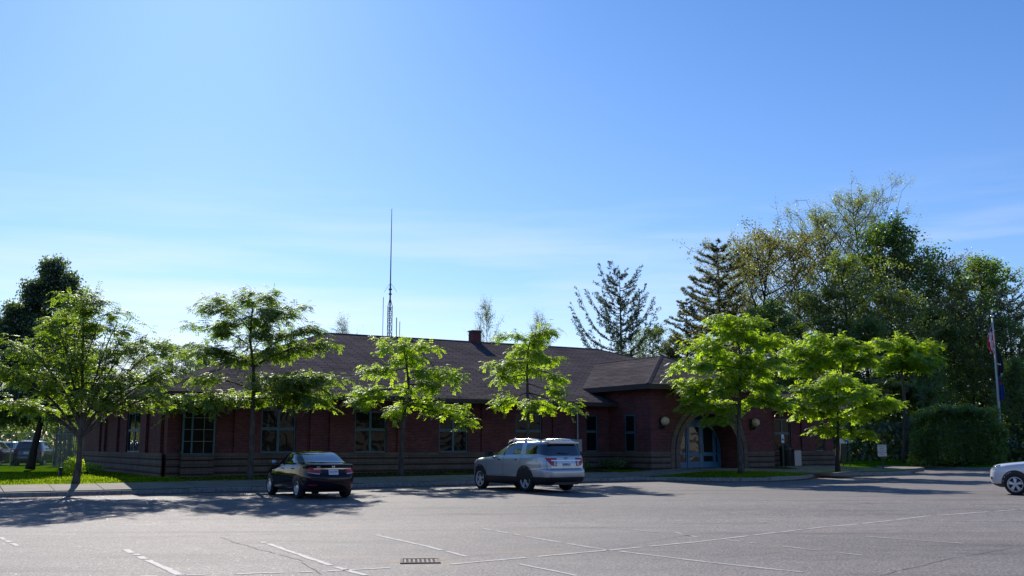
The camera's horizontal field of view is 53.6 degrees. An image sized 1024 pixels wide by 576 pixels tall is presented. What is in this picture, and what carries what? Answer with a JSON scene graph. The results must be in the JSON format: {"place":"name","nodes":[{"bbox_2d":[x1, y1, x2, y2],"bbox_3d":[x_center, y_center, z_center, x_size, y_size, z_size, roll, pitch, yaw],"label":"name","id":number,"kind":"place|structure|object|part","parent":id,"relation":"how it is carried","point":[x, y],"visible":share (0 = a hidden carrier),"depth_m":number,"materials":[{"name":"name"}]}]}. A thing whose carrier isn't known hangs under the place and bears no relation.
{"place":"outdoors","nodes":[
{"label":"outdoors","id":0,"kind":"place"},
{"bbox_2d":[13,439,58,465],"bbox_3d":[-30.558,10.606,65.136,1.840,1.760,4.485,1,-9,-8],"label":"parked car","id":1,"kind":"object","parent":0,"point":[26,453],"visible":0.63,"depth_m":63.32,"materials":[{"name":"paint"}]},
{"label":"rear window","id":2,"kind":"part","parent":1,"relation":"part of","materials":[{"name":"black glass"}]},
{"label":"side window","id":3,"kind":"part","parent":1,"relation":"part of","materials":[{"name":"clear glass"}]},
{"bbox_2d":[112,359,210,370],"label":"overhead wires","id":4,"kind":"object","parent":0,"point":[168,368],"visible":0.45,"depth_m":81.96,"materials":[{"name":"black metal"}]},
{"bbox_2d":[0,472,640,492],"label":"sidewalk","id":5,"kind":"structure","parent":0,"point":[141,485],"depth_m":35.98,"materials":[{"name":"concrete"}]},
{"bbox_2d":[0,466,1023,575],"bbox_3d":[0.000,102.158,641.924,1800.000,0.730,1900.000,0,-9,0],"label":"parking lot","id":6,"kind":"structure","parent":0,"point":[35,529],"depth_m":22.14,"materials":[{"name":"grey asphalt"}]},
{"bbox_2d":[266,451,353,497],"bbox_3d":[-6.594,5.999,32.761,2.060,1.428,4.560,5,-10,-31],"label":"dark sedan","id":7,"kind":"object","parent":6,"relation":"on","point":[299,474],"visible":1,"depth_m":31.22,"materials":[{"name":"paint"}]},
{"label":"side window","id":8,"kind":"part","parent":7,"relation":"part of","materials":[{"name":"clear glass"}]},
{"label":"rear window","id":9,"kind":"part","parent":7,"relation":"part of","materials":[{"name":"grey glass"}]},
{"bbox_2d":[400,558,440,563],"bbox_3d":[-1.470,4.362,16.185,0.634,0.020,0.634,1,-9,-6],"label":"storm drain","id":10,"kind":"object","parent":6,"relation":"on","point":[419,560],"visible":1,"depth_m":16.14,"materials":[{"name":"metal"}]},
{"bbox_2d":[1,475,868,497],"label":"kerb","id":11,"kind":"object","parent":6,"relation":"on","point":[445,485],"visible":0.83,"depth_m":39.44,"materials":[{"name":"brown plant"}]},
{"bbox_2d":[0,471,914,497],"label":"kerb","id":12,"kind":"structure","parent":6,"relation":"on","point":[117,492],"depth_m":38.97,"materials":[{"name":"concrete"}]},
{"bbox_2d":[0,496,1007,575],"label":"parking line","id":13,"kind":"object","parent":6,"relation":"on","point":[172,571],"visible":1,"depth_m":17.33,"materials":[{"name":"paint"}]},
{"bbox_2d":[13,500,1008,575],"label":"pavement crack","id":14,"kind":"object","parent":6,"relation":"on","point":[500,553],"visible":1,"depth_m":18.75,"materials":[{"name":"grey asphalt"}]},
{"bbox_2d":[474,438,584,491],"bbox_3d":[0.494,6.400,36.806,2.320,1.834,5.006,6,-11,-35],"label":"silver suv","id":15,"kind":"object","parent":6,"relation":"on","point":[526,466],"visible":1,"depth_m":35.19,"materials":[{"name":"paint"}]},
{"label":"side window","id":16,"kind":"part","parent":15,"relation":"part of","materials":[{"name":"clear glass"}]},
{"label":"rear quarter window","id":17,"kind":"part","parent":15,"relation":"part of","materials":[{"name":"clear glass"}]},
{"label":"rear quarter window","id":18,"kind":"part","parent":15,"relation":"part of","materials":[{"name":"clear glass"}]},
{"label":"rear window","id":19,"kind":"part","parent":15,"relation":"part of","materials":[{"name":"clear glass"}]},
{"bbox_2d":[876,466,991,469],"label":"kerb","id":20,"kind":"structure","parent":6,"relation":"on","point":[967,468],"depth_m":64.75,"materials":[{"name":"concrete"}]},
{"bbox_2d":[990,461,1023,494],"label":"white suv","id":21,"kind":"object","parent":6,"relation":"on","point":[1009,477],"visible":1,"depth_m":33.67,"materials":[{"name":"paint"}]},
{"bbox_2d":[0,458,1023,492],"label":"lawn","id":22,"kind":"structure","parent":0,"point":[49,468],"depth_m":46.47,"materials":[{"name":"green plant"}]},
{"bbox_2d":[0,441,13,465],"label":"parked car","id":23,"kind":"object","parent":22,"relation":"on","point":[4,460],"visible":0.62,"depth_m":62.79,"materials":[{"name":"grey paint"}]},
{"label":"side window","id":24,"kind":"part","parent":23,"relation":"part of","materials":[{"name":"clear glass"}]},
{"bbox_2d":[4,441,17,449],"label":"parked car","id":25,"kind":"object","parent":22,"relation":"on","point":[9,444],"visible":0.14,"depth_m":75.25,"materials":[{"name":"white paint"}]},
{"bbox_2d":[0,385,36,441],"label":"maple tree","id":26,"kind":"object","parent":22,"relation":"on","point":[8,435],"visible":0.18,"depth_m":84.82,"materials":[{"name":"green plant"}]},
{"bbox_2d":[0,436,76,461],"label":"undergrowth","id":27,"kind":"object","parent":22,"relation":"on","point":[2,437],"visible":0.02,"depth_m":79.53,"materials":[{"name":"green plant"}]},
{"bbox_2d":[0,422,77,451],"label":"wood","id":28,"kind":"object","parent":22,"relation":"on","point":[44,429],"depth_m":96.84,"materials":[{"name":"green plant"}]},
{"bbox_2d":[0,433,83,467],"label":"chain link fence","id":29,"kind":"object","parent":22,"relation":"on","point":[11,436],"visible":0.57,"depth_m":57.51,"materials":[{"name":"silver metal"}]},
{"bbox_2d":[0,253,108,469],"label":"shade tree","id":30,"kind":"object","parent":22,"relation":"on","point":[18,318],"visible":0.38,"depth_m":51.78,"materials":[{"name":"green plant"}]},
{"bbox_2d":[41,421,77,443],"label":"maple tree","id":31,"kind":"object","parent":22,"relation":"on","point":[51,426],"visible":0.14,"depth_m":82.67,"materials":[{"name":"green plant"}]},
{"bbox_2d":[58,467,63,477],"bbox_3d":[-17.519,7.154,39.285,0.200,0.390,0.200,0,-9,0],"label":"path light","id":32,"kind":"object","parent":22,"relation":"on","point":[60,472],"visible":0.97,"depth_m":39.23,"materials":[{"name":"black metal"}]},
{"bbox_2d":[54,422,83,466],"bbox_3d":[-25.256,9.015,58.648,0.141,2.700,7.427,7,-12,-40],"label":"slat fence","id":33,"kind":"object","parent":22,"relation":"on","point":[64,448],"visible":0.26,"depth_m":60.11,"materials":[{"name":"green"}]},
{"bbox_2d":[61,456,85,474],"bbox_3d":[-18.127,7.349,41.837,1.020,0.801,0.994,0,-9,0],"label":"shrub","id":34,"kind":"object","parent":22,"relation":"on","point":[69,464],"visible":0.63,"depth_m":41.70,"materials":[{"name":"green plant"}]},
{"bbox_2d":[81,462,105,472],"bbox_3d":[-18.833,7.965,44.841,1.579,0.570,1.555,-8,-12,43],"label":"shrub","id":35,"kind":"object","parent":22,"relation":"on","point":[89,467],"visible":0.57,"depth_m":44.74,"materials":[{"name":"green plant"}]},
{"bbox_2d":[0,281,203,483],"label":"locust tree","id":36,"kind":"object","parent":22,"relation":"on","point":[80,355],"visible":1,"depth_m":35.37,"materials":[{"name":"green plant"}]},
{"bbox_2d":[116,356,164,382],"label":"woodland tree","id":37,"kind":"object","parent":22,"relation":"on","point":[143,361],"visible":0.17,"depth_m":83.84,"materials":[{"name":"green plant"}]},
{"bbox_2d":[149,343,214,377],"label":"woodland tree","id":38,"kind":"object","parent":22,"relation":"on","point":[177,349],"visible":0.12,"depth_m":89.64,"materials":[{"name":"green plant"}]},
{"bbox_2d":[188,355,212,372],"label":"maple tree","id":39,"kind":"object","parent":22,"relation":"on","point":[205,362],"visible":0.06,"depth_m":95.56,"materials":[{"name":"green plant"}]},
{"bbox_2d":[330,311,362,333],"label":"thin tree","id":40,"kind":"object","parent":22,"relation":"on","point":[343,326],"visible":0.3,"depth_m":95.59,"materials":[{"name":"green plant"}]},
{"bbox_2d":[382,211,399,336],"bbox_3d":[-7.436,2.874,62.177,1.078,15.923,0.604,0,-9,0],"label":"radio mast","id":41,"kind":"object","parent":22,"relation":"on","point":[390,307],"visible":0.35,"depth_m":62.55,"materials":[{"name":"grey metal"}]},
{"bbox_2d":[177,469,610,480],"bbox_3d":[-4.217,7.945,42.965,19.300,0.255,2.980,5,-10,-31],"label":"planting bed","id":42,"kind":"object","parent":22,"relation":"on","point":[389,474],"visible":0.37,"depth_m":41.90,"materials":[{"name":"green plant"}]},
{"bbox_2d":[152,284,362,479],"bbox_3d":[-9.683,3.557,38.802,7.882,7.523,3.588,0,-9,0],"label":"locust tree","id":43,"kind":"object","parent":42,"relation":"on","point":[282,389],"visible":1,"depth_m":38.66,"materials":[{"name":"green plant"}]},
{"bbox_2d":[340,334,482,475],"bbox_3d":[-4.077,4.821,41.739,5.754,5.847,3.070,0,-9,0],"label":"locust tree","id":44,"kind":"object","parent":42,"relation":"on","point":[360,400],"visible":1,"depth_m":41.64,"materials":[{"name":"green plant"}]},
{"bbox_2d":[477,319,588,440],"bbox_3d":[0.916,4.876,45.027,4.942,6.705,3.259,0,-9,0],"label":"locust tree","id":45,"kind":"object","parent":42,"relation":"on","point":[501,370],"visible":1,"depth_m":44.83,"materials":[{"name":"green plant"}]},
{"bbox_2d":[583,461,593,469],"bbox_3d":[2.965,8.330,47.658,1.823,0.493,1.859,0,-9,0],"label":"shrub","id":46,"kind":"object","parent":42,"relation":"on","point":[586,466],"visible":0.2,"depth_m":47.45,"materials":[{"name":"green plant"}]},
{"bbox_2d":[80,330,855,476],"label":"brick building","id":47,"kind":"structure","parent":22,"relation":"on","point":[630,406],"depth_m":47.92,"materials":[{"name":"red brick"}]},
{"bbox_2d":[121,411,140,452],"bbox_3d":[-16.988,6.461,45.281,0.330,1.823,3.115,5,-10,-31],"label":"window","id":48,"kind":"structure","parent":47,"relation":"in","point":[134,420],"depth_m":45.47,"materials":[{"name":"black glass"}]},
{"bbox_2d":[180,404,215,453],"bbox_3d":[-12.390,5.575,39.982,1.270,1.948,0.320,5,-10,-31],"label":"window","id":49,"kind":"structure","parent":47,"relation":"in","point":[197,432],"depth_m":39.86,"materials":[{"name":"black glass"}]},
{"bbox_2d":[260,409,295,453],"bbox_3d":[-9.636,5.928,41.868,1.602,1.823,0.330,5,-10,-31],"label":"window","id":50,"kind":"structure","parent":47,"relation":"in","point":[278,429],"depth_m":41.96,"materials":[{"name":"black glass"}]},
{"bbox_2d":[354,411,388,452],"bbox_3d":[-6.115,6.255,43.958,1.603,1.823,0.330,5,-10,-31],"label":"window","id":51,"kind":"structure","parent":47,"relation":"in","point":[370,432],"depth_m":44.05,"materials":[{"name":"black glass"}]},
{"bbox_2d":[439,413,470,452],"bbox_3d":[-2.634,6.577,46.022,1.605,1.823,0.330,5,-10,-31],"label":"window","id":52,"kind":"structure","parent":47,"relation":"in","point":[450,441],"depth_m":46.06,"materials":[{"name":"black glass"}]},
{"bbox_2d":[516,414,540,441],"bbox_3d":[0.823,6.898,48.077,1.587,1.823,0.330,5,-10,-31],"label":"window","id":53,"kind":"structure","parent":47,"relation":"in","point":[535,426],"depth_m":48.24,"materials":[{"name":"black glass"}]},
{"bbox_2d":[566,439,581,451],"bbox_3d":[2.957,7.672,49.022,0.765,0.680,0.462,5,-10,-31],"label":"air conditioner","id":54,"kind":"object","parent":47,"relation":"attached to","point":[579,444],"visible":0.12,"depth_m":48.95,"materials":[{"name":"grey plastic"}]},
{"bbox_2d":[586,415,597,452],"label":"window","id":55,"kind":"structure","parent":47,"relation":"in","point":[591,420],"depth_m":50.06,"materials":[{"name":"black glass"}]},
{"bbox_2d":[625,414,635,451],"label":"window","id":56,"kind":"structure","parent":47,"relation":"in","point":[630,438],"depth_m":49.02,"materials":[{"name":"black glass"}]},
{"bbox_2d":[687,424,701,467],"bbox_3d":[9.123,7.892,50.589,0.888,2.150,0.134,5,-10,-31],"label":"door","id":57,"kind":"structure","parent":47,"relation":"in","point":[694,447],"depth_m":50.62,"materials":[{"name":"blue paint"}]},
{"bbox_2d":[701,424,714,467],"bbox_3d":[9.900,7.965,51.057,0.888,2.150,0.134,5,-10,-31],"label":"door","id":58,"kind":"structure","parent":47,"relation":"in","point":[707,434],"depth_m":51.08,"materials":[{"name":"blue paint"}]},
{"bbox_2d":[774,419,789,451],"bbox_3d":[15.156,8.228,56.587,1.378,1.823,0.330,5,-10,-31],"label":"window","id":59,"kind":"structure","parent":47,"relation":"in","point":[781,426],"depth_m":56.73,"materials":[{"name":"black glass"}]},
{"bbox_2d":[814,420,828,451],"bbox_3d":[17.701,8.465,58.097,0.936,1.823,0.330,5,-10,-31],"label":"window","id":60,"kind":"structure","parent":47,"relation":"in","point":[819,442],"depth_m":58.19,"materials":[{"name":"black glass"}]},
{"bbox_2d":[466,294,503,341],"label":"thin tree","id":61,"kind":"object","parent":22,"relation":"on","point":[485,306],"visible":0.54,"depth_m":90.66,"materials":[{"name":"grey plant"}]},
{"bbox_2d":[528,309,553,345],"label":"thin tree","id":62,"kind":"object","parent":22,"relation":"on","point":[538,319],"visible":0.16,"depth_m":92.68,"materials":[{"name":"green plant"}]},
{"bbox_2d":[599,457,630,468],"bbox_3d":[4.916,8.427,48.718,1.602,0.615,1.648,0,-9,0],"label":"shrub","id":63,"kind":"object","parent":22,"relation":"on","point":[621,463],"visible":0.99,"depth_m":48.51,"materials":[{"name":"green plant"}]},
{"bbox_2d":[568,260,668,357],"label":"pine tree","id":64,"kind":"object","parent":22,"relation":"on","point":[620,344],"visible":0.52,"depth_m":84.29,"materials":[{"name":"green plant"}]},
{"bbox_2d":[619,323,690,358],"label":"woodland tree","id":65,"kind":"object","parent":22,"relation":"on","point":[660,351],"visible":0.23,"depth_m":91.56,"materials":[{"name":"green plant"}]},
{"bbox_2d":[658,297,712,359],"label":"pine tree","id":66,"kind":"object","parent":22,"relation":"on","point":[686,331],"visible":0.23,"depth_m":92.22,"materials":[{"name":"green plant"}]},
{"bbox_2d":[661,238,779,382],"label":"pine tree","id":67,"kind":"object","parent":22,"relation":"on","point":[721,302],"visible":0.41,"depth_m":88.65,"materials":[{"name":"green plant"}]},
{"bbox_2d":[661,313,799,473],"bbox_3d":[10.118,4.810,47.050,6.452,7.543,3.506,0,-9,0],"label":"locust tree","id":68,"kind":"object","parent":22,"relation":"on","point":[741,365],"visible":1,"depth_m":46.88,"materials":[{"name":"green plant"}]},
{"bbox_2d":[695,238,795,352],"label":"bare tree","id":69,"kind":"object","parent":22,"relation":"on","point":[743,284],"visible":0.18,"depth_m":99.39,"materials":[{"name":"green plant"}]},
{"bbox_2d":[676,213,837,378],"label":"woodland tree","id":70,"kind":"object","parent":22,"relation":"on","point":[770,247],"visible":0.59,"depth_m":91.67,"materials":[{"name":"green plant"}]},
{"bbox_2d":[733,294,817,392],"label":"maple tree","id":71,"kind":"object","parent":22,"relation":"on","point":[769,311],"visible":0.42,"depth_m":81.98,"materials":[{"name":"green plant"}]},
{"bbox_2d":[779,446,791,465],"bbox_3d":[14.926,9.170,55.277,0.690,1.120,0.690,5,-10,-31],"label":"trash bin","id":72,"kind":"object","parent":22,"relation":"on","point":[787,455],"visible":0.79,"depth_m":55.03,"materials":[{"name":"black metal"}]},
{"bbox_2d":[791,449,801,465],"bbox_3d":[15.770,9.422,56.223,0.580,0.900,0.360,5,-10,-31],"label":"utility box","id":73,"kind":"object","parent":22,"relation":"on","point":[796,457],"visible":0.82,"depth_m":56.09,"materials":[{"name":"silver metal"}]},
{"bbox_2d":[720,216,879,383],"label":"woodland tree","id":74,"kind":"object","parent":22,"relation":"on","point":[798,259],"visible":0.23,"depth_m":96.86,"materials":[{"name":"green plant"}]},
{"bbox_2d":[769,282,867,403],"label":"woodland tree","id":75,"kind":"object","parent":22,"relation":"on","point":[825,292],"visible":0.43,"depth_m":83.92,"materials":[{"name":"green plant"}]},
{"bbox_2d":[771,195,880,335],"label":"bare tree","id":76,"kind":"object","parent":22,"relation":"on","point":[814,219],"visible":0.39,"depth_m":100.56,"materials":[{"name":"green plant"}]},
{"bbox_2d":[772,329,883,463],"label":"shade tree","id":77,"kind":"object","parent":22,"relation":"on","point":[844,351],"visible":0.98,"depth_m":65.51,"materials":[{"name":"green plant"}]},
{"bbox_2d":[839,436,844,465],"bbox_3d":[20.318,9.921,62.219,0.360,1.971,0.031,0,-9,0],"label":"sign","id":78,"kind":"object","parent":22,"relation":"on","point":[841,441],"visible":0.56,"depth_m":62.20,"materials":[{"name":"grey metal"}]},
{"bbox_2d":[778,369,911,471],"bbox_3d":[16.798,6.752,51.573,6.991,5.341,4.098,0,-9,0],"label":"locust tree","id":79,"kind":"object","parent":22,"relation":"on","point":[822,396],"visible":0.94,"depth_m":51.35,"materials":[{"name":"green plant"}]},
{"bbox_2d":[846,439,850,465],"bbox_3d":[21.062,10.127,63.198,0.380,1.915,0.032,0,-9,0],"label":"sign","id":80,"kind":"object","parent":22,"relation":"on","point":[847,441],"visible":0.44,"depth_m":63.19,"materials":[{"name":"grey metal"}]},
{"bbox_2d":[784,249,928,453],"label":"woodland tree","id":81,"kind":"object","parent":22,"relation":"on","point":[846,272],"visible":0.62,"depth_m":83.55,"materials":[{"name":"green plant"}]},
{"bbox_2d":[783,169,931,455],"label":"bare tree","id":82,"kind":"object","parent":22,"relation":"on","point":[859,201],"visible":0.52,"depth_m":100.25,"materials":[{"name":"grey plant"}]},
{"bbox_2d":[691,343,1023,456],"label":"wood","id":83,"kind":"object","parent":22,"relation":"on","point":[1006,423],"visible":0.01,"depth_m":100.76,"materials":[{"name":"green plant"}]},
{"bbox_2d":[829,312,904,459],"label":"maple tree","id":84,"kind":"object","parent":22,"relation":"on","point":[879,330],"visible":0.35,"depth_m":79.34,"materials":[{"name":"green plant"}]},
{"bbox_2d":[841,284,953,445],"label":"woodland tree","id":85,"kind":"object","parent":22,"relation":"on","point":[894,300],"visible":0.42,"depth_m":81.80,"materials":[{"name":"green plant"}]},
{"bbox_2d":[858,377,944,450],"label":"shade tree","id":86,"kind":"object","parent":22,"relation":"on","point":[915,396],"visible":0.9,"depth_m":72.08,"materials":[{"name":"green plant"}]},
{"bbox_2d":[833,209,982,435],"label":"maple tree","id":87,"kind":"object","parent":22,"relation":"on","point":[896,240],"visible":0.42,"depth_m":93.57,"materials":[{"name":"green plant"}]},
{"bbox_2d":[867,331,951,462],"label":"shade tree","id":88,"kind":"object","parent":22,"relation":"on","point":[914,354],"visible":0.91,"depth_m":69.51,"materials":[{"name":"green plant"}]},
{"bbox_2d":[884,339,958,431],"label":"maple tree","id":89,"kind":"object","parent":22,"relation":"on","point":[918,379],"visible":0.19,"depth_m":77.31,"materials":[{"name":"green plant"}]},
{"bbox_2d":[832,415,1023,466],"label":"undergrowth","id":90,"kind":"object","parent":22,"relation":"on","point":[1014,443],"visible":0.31,"depth_m":74.73,"materials":[{"name":"green plant"}]},
{"bbox_2d":[863,248,994,389],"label":"woodland tree","id":91,"kind":"object","parent":22,"relation":"on","point":[903,275],"visible":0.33,"depth_m":91.11,"materials":[{"name":"green plant"}]},
{"bbox_2d":[892,250,977,398],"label":"bare tree","id":92,"kind":"object","parent":22,"relation":"on","point":[950,278],"visible":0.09,"depth_m":96.36,"materials":[{"name":"green plant"}]},
{"bbox_2d":[890,303,991,415],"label":"maple tree","id":93,"kind":"object","parent":22,"relation":"on","point":[960,367],"visible":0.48,"depth_m":83.51,"materials":[{"name":"green plant"}]},
{"bbox_2d":[905,401,1010,466],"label":"hedge","id":94,"kind":"object","parent":22,"relation":"on","point":[968,416],"visible":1,"depth_m":65.25,"materials":[{"name":"green plant"}]},
{"bbox_2d":[909,290,1021,436],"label":"woodland tree","id":95,"kind":"object","parent":22,"relation":"on","point":[951,306],"visible":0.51,"depth_m":85.83,"materials":[{"name":"green plant"}]},
{"bbox_2d":[940,250,1023,408],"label":"maple tree","id":96,"kind":"object","parent":22,"relation":"on","point":[991,278],"visible":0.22,"depth_m":94.98,"materials":[{"name":"green plant"}]},
{"bbox_2d":[951,282,1023,439],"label":"tree","id":97,"kind":"object","parent":22,"relation":"on","point":[1007,304],"visible":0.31,"depth_m":88.18,"materials":[{"name":"green plant"}]},
{"bbox_2d":[960,313,1023,458],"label":"woodland tree","id":98,"kind":"object","parent":22,"relation":"on","point":[1005,321],"visible":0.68,"depth_m":81.86,"materials":[{"name":"green plant"}]},
{"bbox_2d":[990,315,1001,452],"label":"flagpole","id":99,"kind":"object","parent":22,"relation":"on","point":[996,377],"visible":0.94,"depth_m":73.83,"materials":[{"name":"silver metal"}]},
{"bbox_2d":[987,325,994,353],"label":"flag","id":100,"kind":"object","parent":99,"relation":"attached to","point":[990,341],"visible":1,"depth_m":74.18,"materials":[{"name":"red fabric"}]},
{"bbox_2d":[995,343,1003,375],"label":"flag","id":101,"kind":"object","parent":99,"relation":"attached to","point":[1000,364],"visible":1,"depth_m":73.92,"materials":[{"name":"black fabric"}]},
{"bbox_2d":[998,376,1004,400],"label":"flag","id":102,"kind":"object","parent":99,"relation":"attached to","point":[1002,392],"visible":1,"depth_m":73.62,"materials":[{"name":"blue fabric"}]},
{"bbox_2d":[988,353,1023,436],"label":"maple tree","id":103,"kind":"object","parent":22,"relation":"on","point":[1016,377],"visible":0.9,"depth_m":75.48,"materials":[{"name":"green plant"}]},
{"bbox_2d":[0,0,1023,442],"label":"sky","id":104,"kind":"structure","parent":0,"point":[174,152],"materials":[{"name":"blue"}]},
{"bbox_2d":[622,467,923,476],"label":"sidewalk","id":105,"kind":"structure","parent":0,"point":[657,472],"depth_m":49.25,"materials":[{"name":"concrete"}]},
{"bbox_2d":[781,434,784,469],"bbox_3d":[13.804,8.366,51.531,0.140,1.800,0.031,0,-9,0],"label":"sign","id":106,"kind":"object","parent":105,"relation":"on","point":[782,438],"visible":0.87,"depth_m":51.55,"materials":[{"name":"grey metal"}]},
{"bbox_2d":[877,445,886,468],"bbox_3d":[20.026,9.138,54.750,0.509,1.309,0.031,-1,-9,8],"label":"sign","id":107,"kind":"object","parent":105,"relation":"on","point":[881,452],"visible":0.98,"depth_m":54.78,"materials":[{"name":"grey metal"}]},
{"bbox_2d":[800,471,860,474],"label":"path","id":108,"kind":"structure","parent":0,"point":[833,473],"depth_m":48.76,"materials":[{"name":"concrete"}]},
{"bbox_2d":[775,465,923,468],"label":"path","id":109,"kind":"structure","parent":0,"point":[811,466],"depth_m":54.34,"materials":[{"name":"concrete"}]}
]}

